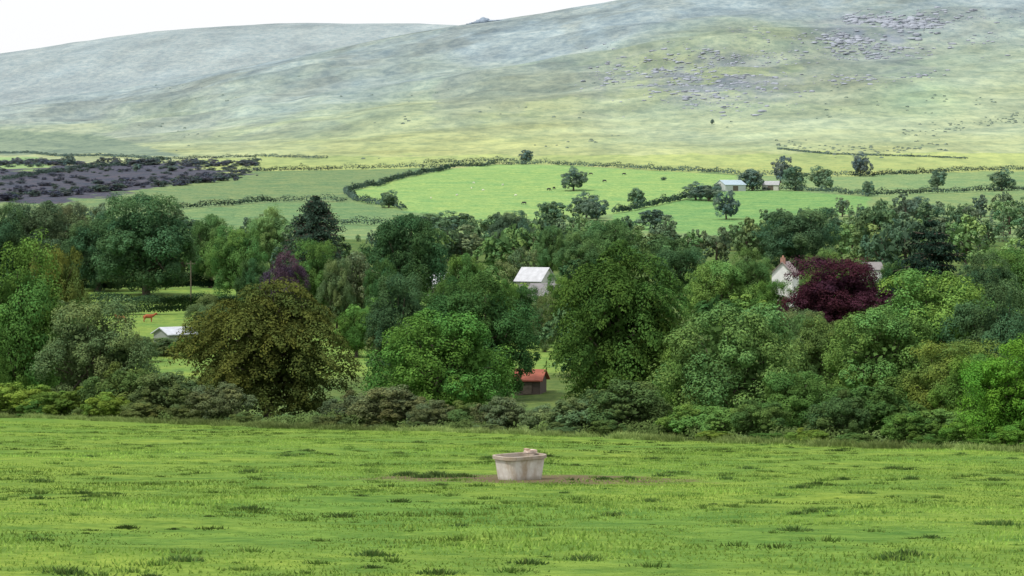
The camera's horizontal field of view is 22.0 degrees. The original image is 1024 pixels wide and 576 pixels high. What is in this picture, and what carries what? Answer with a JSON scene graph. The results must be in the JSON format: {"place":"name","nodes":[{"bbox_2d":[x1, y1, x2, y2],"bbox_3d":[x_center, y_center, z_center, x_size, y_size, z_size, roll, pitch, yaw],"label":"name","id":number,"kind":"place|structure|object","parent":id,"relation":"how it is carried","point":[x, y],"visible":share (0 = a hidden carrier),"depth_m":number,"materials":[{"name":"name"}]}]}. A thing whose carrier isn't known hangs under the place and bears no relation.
{"place":"outdoors","nodes":[
{"label":"outdoors","id":0,"kind":"place"},
{"bbox_2d":[0,0,614,52],"label":"sky","id":1,"kind":"structure","parent":0,"point":[24,24],"materials":[{"name":"white"}]},
{"bbox_2d":[0,0,1023,575],"bbox_3d":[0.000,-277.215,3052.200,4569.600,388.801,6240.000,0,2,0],"label":"terrain","id":2,"kind":"structure","parent":0,"point":[488,82],"depth_m":1753.73,"materials":[{"name":"green plant"}]},
{"bbox_2d":[0,197,44,281],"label":"broadleaf tree","id":3,"kind":"object","parent":2,"relation":"on","point":[10,230],"visible":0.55,"depth_m":587.90,"materials":[{"name":"green plant"}]},
{"bbox_2d":[0,382,58,414],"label":"bush","id":4,"kind":"object","parent":2,"relation":"on","point":[18,398],"visible":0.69,"depth_m":194.50,"materials":[{"name":"green plant"}]},
{"bbox_2d":[4,200,83,276],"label":"broadleaf tree","id":5,"kind":"object","parent":2,"relation":"on","point":[56,232],"visible":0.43,"depth_m":597.38,"materials":[{"name":"green plant"}]},
{"bbox_2d":[0,226,95,403],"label":"broadleaf tree","id":6,"kind":"object","parent":2,"relation":"on","point":[28,323],"visible":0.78,"depth_m":233.22,"materials":[{"name":"green plant"}]},
{"bbox_2d":[20,240,90,340],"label":"broadleaf tree","id":7,"kind":"object","parent":2,"relation":"on","point":[72,281],"visible":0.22,"depth_m":328.91,"materials":[{"name":"green plant"}]},
{"bbox_2d":[30,386,89,416],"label":"bush","id":8,"kind":"object","parent":2,"relation":"on","point":[68,400],"visible":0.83,"depth_m":188.40,"materials":[{"name":"green plant"}]},
{"bbox_2d":[0,156,163,179],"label":"hedge","id":9,"kind":"object","parent":2,"relation":"on","point":[53,169],"visible":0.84,"depth_m":1529.42,"materials":[{"name":"green plant"}]},
{"bbox_2d":[47,214,129,290],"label":"broadleaf tree","id":10,"kind":"object","parent":2,"relation":"on","point":[84,240],"visible":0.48,"depth_m":575.97,"materials":[{"name":"green plant"}]},
{"bbox_2d":[29,295,161,410],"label":"broadleaf tree","id":11,"kind":"object","parent":2,"relation":"on","point":[94,349],"visible":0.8,"depth_m":206.69,"materials":[{"name":"green plant"}]},
{"bbox_2d":[80,391,130,417],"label":"bush","id":12,"kind":"object","parent":2,"relation":"on","point":[106,404],"visible":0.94,"depth_m":183.06,"materials":[{"name":"green plant"}]},
{"bbox_2d":[76,361,150,410],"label":"bush","id":13,"kind":"object","parent":2,"relation":"on","point":[119,383],"visible":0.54,"depth_m":187.93,"materials":[{"name":"green plant"}]},
{"bbox_2d":[0,157,261,200],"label":"heath scrub thicket","id":14,"kind":"object","parent":2,"relation":"on","point":[183,179],"visible":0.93,"depth_m":1421.89,"materials":[{"name":"purple plant"}]},
{"bbox_2d":[119,400,166,419],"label":"bush","id":15,"kind":"object","parent":2,"relation":"on","point":[143,409],"visible":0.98,"depth_m":178.72,"materials":[{"name":"green plant"}]},
{"bbox_2d":[89,191,198,294],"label":"broadleaf tree","id":16,"kind":"object","parent":2,"relation":"on","point":[137,241],"visible":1,"depth_m":555.80,"materials":[{"name":"green plant"}]},
{"bbox_2d":[79,271,224,288],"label":"hedge","id":17,"kind":"object","parent":2,"relation":"on","point":[204,282],"visible":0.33,"depth_m":604.02,"materials":[{"name":"green plant"}]},
{"bbox_2d":[85,291,235,302],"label":"hedge","id":18,"kind":"object","parent":2,"relation":"on","point":[99,296],"visible":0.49,"depth_m":530.09,"materials":[{"name":"green plant"}]},
{"bbox_2d":[126,370,198,420],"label":"bush","id":19,"kind":"object","parent":2,"relation":"on","point":[157,389],"visible":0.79,"depth_m":180.96,"materials":[{"name":"green plant"}]},
{"bbox_2d":[162,401,208,419],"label":"bush","id":20,"kind":"object","parent":2,"relation":"on","point":[179,411],"visible":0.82,"depth_m":175.26,"materials":[{"name":"green plant"}]},
{"bbox_2d":[181,213,232,287],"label":"broadleaf tree","id":21,"kind":"object","parent":2,"relation":"on","point":[200,265],"visible":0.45,"depth_m":607.73,"materials":[{"name":"green plant"}]},
{"bbox_2d":[182,290,234,342],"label":"broadleaf tree","id":22,"kind":"object","parent":2,"relation":"on","point":[193,308],"visible":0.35,"depth_m":399.52,"materials":[{"name":"green plant"}]},
{"bbox_2d":[185,382,257,420],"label":"bush","id":23,"kind":"object","parent":2,"relation":"on","point":[209,403],"visible":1,"depth_m":174.55,"materials":[{"name":"green plant"}]},
{"bbox_2d":[89,293,359,312],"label":"hedge","id":24,"kind":"object","parent":2,"relation":"on","point":[171,305],"visible":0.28,"depth_m":484.62,"materials":[{"name":"green plant"}]},
{"bbox_2d":[199,225,268,296],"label":"broadleaf tree","id":25,"kind":"object","parent":2,"relation":"on","point":[243,247],"visible":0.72,"depth_m":543.34,"materials":[{"name":"green plant"}]},
{"bbox_2d":[232,257,272,301],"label":"broadleaf tree","id":26,"kind":"object","parent":2,"relation":"on","point":[251,275],"visible":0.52,"depth_m":498.57,"materials":[{"name":"green plant"}]},
{"bbox_2d":[162,193,346,209],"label":"hedge","id":27,"kind":"object","parent":2,"relation":"on","point":[247,200],"visible":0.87,"depth_m":1165.04,"materials":[{"name":"green plant"}]},
{"bbox_2d":[160,276,366,421],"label":"oak tree","id":28,"kind":"object","parent":2,"relation":"on","point":[268,340],"visible":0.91,"depth_m":188.06,"materials":[{"name":"green plant"}]},
{"bbox_2d":[246,203,293,269],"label":"broadleaf tree","id":29,"kind":"object","parent":2,"relation":"on","point":[268,240],"visible":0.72,"depth_m":697.53,"materials":[{"name":"green plant"}]},
{"bbox_2d":[259,247,310,318],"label":"plum tree","id":30,"kind":"object","parent":2,"relation":"on","point":[284,271],"visible":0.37,"depth_m":454.46,"materials":[{"name":"purple plant"}]},
{"bbox_2d":[279,195,351,279],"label":"conifer tree","id":31,"kind":"object","parent":2,"relation":"on","point":[317,227],"visible":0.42,"depth_m":533.16,"materials":[{"name":"green plant"}]},
{"bbox_2d":[290,237,342,313],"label":"broadleaf tree","id":32,"kind":"object","parent":2,"relation":"on","point":[313,265],"visible":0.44,"depth_m":462.91,"materials":[{"name":"green plant"}]},
{"bbox_2d":[316,257,356,327],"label":"broadleaf tree","id":33,"kind":"object","parent":2,"relation":"on","point":[336,289],"visible":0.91,"depth_m":449.24,"materials":[{"name":"green plant"}]},
{"bbox_2d":[318,389,377,426],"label":"bush","id":34,"kind":"object","parent":2,"relation":"on","point":[348,399],"visible":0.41,"depth_m":166.94,"materials":[{"name":"green plant"}]},
{"bbox_2d":[333,308,375,357],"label":"broadleaf tree","id":35,"kind":"object","parent":2,"relation":"on","point":[352,332],"visible":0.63,"depth_m":378.93,"materials":[{"name":"green plant"}]},
{"bbox_2d":[337,251,379,322],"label":"hedgerow tree","id":36,"kind":"object","parent":2,"relation":"on","point":[355,281],"visible":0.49,"depth_m":453.21,"materials":[{"name":"green plant"}]},
{"bbox_2d":[362,254,396,308],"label":"broadleaf tree","id":37,"kind":"object","parent":2,"relation":"on","point":[372,280],"visible":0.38,"depth_m":439.62,"materials":[{"name":"green plant"}]},
{"bbox_2d":[347,384,435,427],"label":"bush","id":38,"kind":"object","parent":2,"relation":"on","point":[396,404],"visible":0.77,"depth_m":160.63,"materials":[{"name":"green plant"}]},
{"bbox_2d":[360,271,425,372],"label":"broadleaf tree","id":39,"kind":"object","parent":2,"relation":"on","point":[388,314],"visible":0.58,"depth_m":323.57,"materials":[{"name":"green plant"}]},
{"bbox_2d":[343,163,452,209],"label":"hedge","id":40,"kind":"object","parent":2,"relation":"on","point":[350,193],"visible":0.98,"depth_m":1321.74,"materials":[{"name":"green plant"}]},
{"bbox_2d":[356,213,449,296],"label":"broadleaf tree","id":41,"kind":"object","parent":2,"relation":"on","point":[423,261],"visible":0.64,"depth_m":486.66,"materials":[{"name":"green plant"}]},
{"bbox_2d":[405,400,459,425],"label":"bush","id":42,"kind":"object","parent":2,"relation":"on","point":[425,413],"visible":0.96,"depth_m":157.14,"materials":[{"name":"green plant"}]},
{"bbox_2d":[360,308,520,428],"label":"broadleaf tree","id":43,"kind":"object","parent":2,"relation":"on","point":[449,377],"visible":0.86,"depth_m":180.52,"materials":[{"name":"green plant"}]},
{"bbox_2d":[407,275,475,369],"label":"broadleaf tree","id":44,"kind":"object","parent":2,"relation":"on","point":[450,287],"visible":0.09,"depth_m":309.38,"materials":[{"name":"green plant"}]},
{"bbox_2d":[435,252,486,313],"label":"broadleaf tree","id":45,"kind":"object","parent":2,"relation":"on","point":[461,264],"visible":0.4,"depth_m":458.54,"materials":[{"name":"green plant"}]},
{"bbox_2d":[444,400,497,427],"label":"bush","id":46,"kind":"object","parent":2,"relation":"on","point":[462,410],"visible":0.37,"depth_m":157.28,"materials":[{"name":"green plant"}]},
{"bbox_2d":[426,262,544,399],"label":"broadleaf tree","id":47,"kind":"object","parent":2,"relation":"on","point":[518,330],"visible":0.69,"depth_m":288.07,"materials":[{"name":"green plant"}]},
{"bbox_2d":[240,158,738,174],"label":"hedge","id":48,"kind":"object","parent":2,"relation":"on","point":[479,164],"visible":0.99,"depth_m":1555.36,"materials":[{"name":"green plant"}]},
{"bbox_2d":[469,395,527,429],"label":"bush","id":49,"kind":"object","parent":2,"relation":"on","point":[500,411],"visible":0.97,"depth_m":154.55,"materials":[{"name":"green plant"}]},
{"bbox_2d":[0,259,999,392],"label":"woodland","id":50,"kind":"object","parent":2,"relation":"on","point":[702,306],"visible":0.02,"depth_m":324.88,"materials":[{"name":"green plant"}]},
{"bbox_2d":[0,420,1023,575],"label":"grass","id":51,"kind":"structure","parent":2,"relation":"on","point":[160,500],"depth_m":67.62,"materials":[{"name":"green plant"}]},
{"bbox_2d":[0,191,1023,278],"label":"distant woodland","id":52,"kind":"object","parent":2,"relation":"on","point":[874,240],"visible":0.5,"depth_m":744.59,"materials":[{"name":"green plant"}]},
{"bbox_2d":[0,411,1023,452],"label":"long grass","id":53,"kind":"structure","parent":2,"relation":"on","point":[818,442],"depth_m":145.08,"materials":[{"name":"green plant"}]},
{"bbox_2d":[0,437,1023,575],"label":"thistle patch","id":54,"kind":"object","parent":2,"relation":"on","point":[189,558],"visible":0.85,"depth_m":60.12,"materials":[{"name":"green plant"}]},
{"bbox_2d":[0,403,1023,447],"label":"field boundary hedge","id":55,"kind":"object","parent":2,"relation":"on","point":[644,428],"visible":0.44,"depth_m":152.60,"materials":[{"name":"green plant"}]},
{"bbox_2d":[487,209,539,259],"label":"broadleaf tree","id":56,"kind":"object","parent":2,"relation":"on","point":[506,220],"visible":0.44,"depth_m":757.61,"materials":[{"name":"green plant"}]},
{"bbox_2d":[494,247,538,289],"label":"hedgerow tree","id":57,"kind":"object","parent":2,"relation":"on","point":[510,267],"visible":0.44,"depth_m":518.07,"materials":[{"name":"green plant"}]},
{"bbox_2d":[389,469,643,480],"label":"mud edge weeds","id":58,"kind":"object","parent":2,"relation":"on","point":[434,474],"visible":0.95,"depth_m":83.03,"materials":[{"name":"green plant"}]},
{"bbox_2d":[492,448,546,479],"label":"water trough","id":59,"kind":"object","parent":2,"relation":"on","point":[527,464],"visible":0.99,"depth_m":81.85,"materials":[{"name":"concrete"}]},
{"bbox_2d":[515,369,549,394],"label":"red roof barn","id":60,"kind":"structure","parent":2,"relation":"on","point":[535,383],"depth_m":298.99,"materials":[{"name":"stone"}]},
{"bbox_2d":[514,267,556,300],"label":"roof","id":61,"kind":"structure","parent":2,"relation":"on","point":[528,275],"depth_m":498.73,"materials":[{"name":"white metal"}]},
{"bbox_2d":[518,403,566,431],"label":"bush","id":62,"kind":"object","parent":2,"relation":"on","point":[537,412],"visible":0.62,"depth_m":153.47,"materials":[{"name":"green plant"}]},
{"bbox_2d":[530,292,559,351],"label":"broadleaf tree","id":63,"kind":"object","parent":2,"relation":"on","point":[547,318],"visible":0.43,"depth_m":384.48,"materials":[{"name":"green plant"}]},
{"bbox_2d":[531,225,569,271],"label":"broadleaf tree","id":64,"kind":"object","parent":2,"relation":"on","point":[548,246],"visible":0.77,"depth_m":638.12,"materials":[{"name":"green plant"}]},
{"bbox_2d":[537,273,578,343],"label":"broadleaf tree","id":65,"kind":"object","parent":2,"relation":"on","point":[554,290],"visible":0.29,"depth_m":409.86,"materials":[{"name":"green plant"}]},
{"bbox_2d":[540,397,616,431],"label":"bush","id":66,"kind":"object","parent":2,"relation":"on","point":[571,409],"visible":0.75,"depth_m":148.05,"materials":[{"name":"green plant"}]},
{"bbox_2d":[552,229,605,276],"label":"broadleaf tree","id":67,"kind":"object","parent":2,"relation":"on","point":[583,251],"visible":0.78,"depth_m":608.54,"materials":[{"name":"green plant"}]},
{"bbox_2d":[157,75,1023,158],"bbox_3d":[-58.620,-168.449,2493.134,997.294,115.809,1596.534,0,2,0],"label":"gorse bushes","id":68,"kind":"object","parent":2,"relation":"on","point":[878,152],"visible":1,"depth_m":1940.61,"materials":[{"name":"green plant"}]},
{"bbox_2d":[542,239,693,422],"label":"sycamore tree","id":69,"kind":"object","parent":2,"relation":"on","point":[613,305],"visible":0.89,"depth_m":233.00,"materials":[{"name":"green plant"}]},
{"bbox_2d":[585,218,651,269],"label":"broadleaf tree","id":70,"kind":"object","parent":2,"relation":"on","point":[611,235],"visible":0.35,"depth_m":637.57,"materials":[{"name":"green plant"}]},
{"bbox_2d":[579,377,675,432],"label":"bush","id":71,"kind":"object","parent":2,"relation":"on","point":[645,402],"visible":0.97,"depth_m":146.17,"materials":[{"name":"green plant"}]},
{"bbox_2d":[611,183,721,212],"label":"hedge","id":72,"kind":"object","parent":2,"relation":"on","point":[667,199],"visible":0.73,"depth_m":1146.73,"materials":[{"name":"green plant"}]},
{"bbox_2d":[636,233,706,292],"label":"broadleaf tree","id":73,"kind":"object","parent":2,"relation":"on","point":[678,261],"visible":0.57,"depth_m":557.67,"materials":[{"name":"green plant"}]},
{"bbox_2d":[653,334,711,415],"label":"broadleaf tree","id":74,"kind":"object","parent":2,"relation":"on","point":[674,365],"visible":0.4,"depth_m":189.11,"materials":[{"name":"green plant"}]},
{"bbox_2d":[655,404,726,438],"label":"bush","id":75,"kind":"object","parent":2,"relation":"on","point":[685,415],"visible":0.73,"depth_m":141.45,"materials":[{"name":"green plant"}]},
{"bbox_2d":[678,259,758,332],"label":"broadleaf tree","id":76,"kind":"object","parent":2,"relation":"on","point":[702,286],"visible":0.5,"depth_m":418.16,"materials":[{"name":"green plant"}]},
{"bbox_2d":[700,405,747,435],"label":"bush","id":77,"kind":"object","parent":2,"relation":"on","point":[716,419],"visible":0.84,"depth_m":139.22,"materials":[{"name":"green plant"}]},
{"bbox_2d":[713,190,740,218],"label":"hedgerow tree","id":78,"kind":"object","parent":2,"relation":"on","point":[728,205],"visible":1,"depth_m":1046.91,"materials":[{"name":"green plant"}]},
{"bbox_2d":[645,302,810,434],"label":"broadleaf tree","id":79,"kind":"object","parent":2,"relation":"on","point":[735,354],"visible":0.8,"depth_m":188.06,"materials":[{"name":"green plant"}]},
{"bbox_2d":[728,243,773,302],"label":"broadleaf tree","id":80,"kind":"object","parent":2,"relation":"on","point":[760,272],"visible":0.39,"depth_m":478.32,"materials":[{"name":"green plant"}]},
{"bbox_2d":[727,398,791,437],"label":"bush","id":81,"kind":"object","parent":2,"relation":"on","point":[769,415],"visible":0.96,"depth_m":138.23,"materials":[{"name":"green plant"}]},
{"bbox_2d":[750,279,794,323],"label":"broadleaf tree","id":82,"kind":"object","parent":2,"relation":"on","point":[770,296],"visible":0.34,"depth_m":409.43,"materials":[{"name":"green plant"}]},
{"bbox_2d":[781,166,809,190],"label":"hedgerow tree","id":83,"kind":"object","parent":2,"relation":"on","point":[791,177],"visible":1,"depth_m":1283.54,"materials":[{"name":"green plant"}]},
{"bbox_2d":[751,206,842,270],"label":"broadleaf tree","id":84,"kind":"object","parent":2,"relation":"on","point":[806,237],"visible":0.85,"depth_m":696.46,"materials":[{"name":"green plant"}]},
{"bbox_2d":[757,371,845,431],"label":"broadleaf tree","id":85,"kind":"object","parent":2,"relation":"on","point":[795,399],"visible":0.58,"depth_m":151.23,"materials":[{"name":"green plant"}]},
{"bbox_2d":[780,313,856,393],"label":"broadleaf tree","id":86,"kind":"object","parent":2,"relation":"on","point":[815,338],"visible":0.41,"depth_m":289.01,"materials":[{"name":"green plant"}]},
{"bbox_2d":[796,248,845,295],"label":"broadleaf tree","id":87,"kind":"object","parent":2,"relation":"on","point":[823,253],"visible":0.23,"depth_m":469.10,"materials":[{"name":"green plant"}]},
{"bbox_2d":[775,255,895,326],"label":"copper beech tree","id":88,"kind":"object","parent":2,"relation":"on","point":[818,296],"visible":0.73,"depth_m":396.07,"materials":[{"name":"purple plant"}]},
{"bbox_2d":[804,389,871,437],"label":"bush","id":89,"kind":"object","parent":2,"relation":"on","point":[836,410],"visible":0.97,"depth_m":133.75,"materials":[{"name":"green plant"}]},
{"bbox_2d":[821,376,926,439],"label":"bush","id":90,"kind":"object","parent":2,"relation":"on","point":[881,404],"visible":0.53,"depth_m":138.06,"materials":[{"name":"green plant"}]},
{"bbox_2d":[820,305,937,404],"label":"broadleaf tree","id":91,"kind":"object","parent":2,"relation":"on","point":[872,362],"visible":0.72,"depth_m":253.09,"materials":[{"name":"green plant"}]},
{"bbox_2d":[737,165,1023,175],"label":"hedge","id":92,"kind":"object","parent":2,"relation":"on","point":[906,172],"visible":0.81,"depth_m":1483.75,"materials":[{"name":"green plant"}]},
{"bbox_2d":[746,183,1023,195],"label":"hedge","id":93,"kind":"object","parent":2,"relation":"on","point":[832,189],"visible":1,"depth_m":1260.79,"materials":[{"name":"green plant"}]},
{"bbox_2d":[879,411,944,446],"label":"bush","id":94,"kind":"object","parent":2,"relation":"on","point":[912,425],"visible":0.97,"depth_m":128.66,"materials":[{"name":"green plant"}]},
{"bbox_2d":[886,219,976,323],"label":"cedar tree","id":95,"kind":"object","parent":2,"relation":"on","point":[930,247],"visible":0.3,"depth_m":369.11,"materials":[{"name":"green plant"}]},
{"bbox_2d":[920,408,968,443],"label":"bush","id":96,"kind":"object","parent":2,"relation":"on","point":[941,415],"visible":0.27,"depth_m":130.95,"materials":[{"name":"green plant"}]},
{"bbox_2d":[876,267,1021,386],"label":"broadleaf tree","id":97,"kind":"object","parent":2,"relation":"on","point":[946,299],"visible":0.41,"depth_m":306.78,"materials":[{"name":"green plant"}]},
{"bbox_2d":[894,338,1006,419],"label":"broadleaf tree","id":98,"kind":"object","parent":2,"relation":"on","point":[935,373],"visible":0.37,"depth_m":204.25,"materials":[{"name":"green plant"}]},
{"bbox_2d":[938,418,996,445],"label":"bush","id":99,"kind":"object","parent":2,"relation":"on","point":[951,429],"visible":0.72,"depth_m":127.07,"materials":[{"name":"green plant"}]},
{"bbox_2d":[926,353,1023,433],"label":"broadleaf tree","id":100,"kind":"object","parent":2,"relation":"on","point":[948,395],"visible":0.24,"depth_m":179.66,"materials":[{"name":"green plant"}]},
{"bbox_2d":[938,270,1023,410],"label":"broadleaf tree","id":101,"kind":"object","parent":2,"relation":"on","point":[998,320],"visible":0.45,"depth_m":249.23,"materials":[{"name":"green plant"}]},
{"bbox_2d":[954,333,1023,438],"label":"broadleaf tree","id":102,"kind":"object","parent":2,"relation":"on","point":[1004,406],"visible":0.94,"depth_m":125.25,"materials":[{"name":"green plant"}]},
{"bbox_2d":[959,247,1019,311],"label":"broadleaf tree","id":103,"kind":"object","parent":2,"relation":"on","point":[977,273],"visible":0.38,"depth_m":419.33,"materials":[{"name":"green plant"}]},
{"bbox_2d":[984,246,1023,321],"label":"broadleaf tree","id":104,"kind":"object","parent":2,"relation":"on","point":[1015,265],"visible":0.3,"depth_m":447.57,"materials":[{"name":"green plant"}]},
{"bbox_2d":[987,421,1023,447],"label":"bush","id":105,"kind":"object","parent":2,"relation":"on","point":[1010,433],"visible":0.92,"depth_m":123.56,"materials":[{"name":"green plant"}]},
{"bbox_2d":[579,6,1020,118],"bbox_3d":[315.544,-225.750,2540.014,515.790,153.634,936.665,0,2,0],"label":"boulder field","id":106,"kind":"structure","parent":0,"point":[884,21],"depth_m":2648.36,"materials":[{"name":"stone"}]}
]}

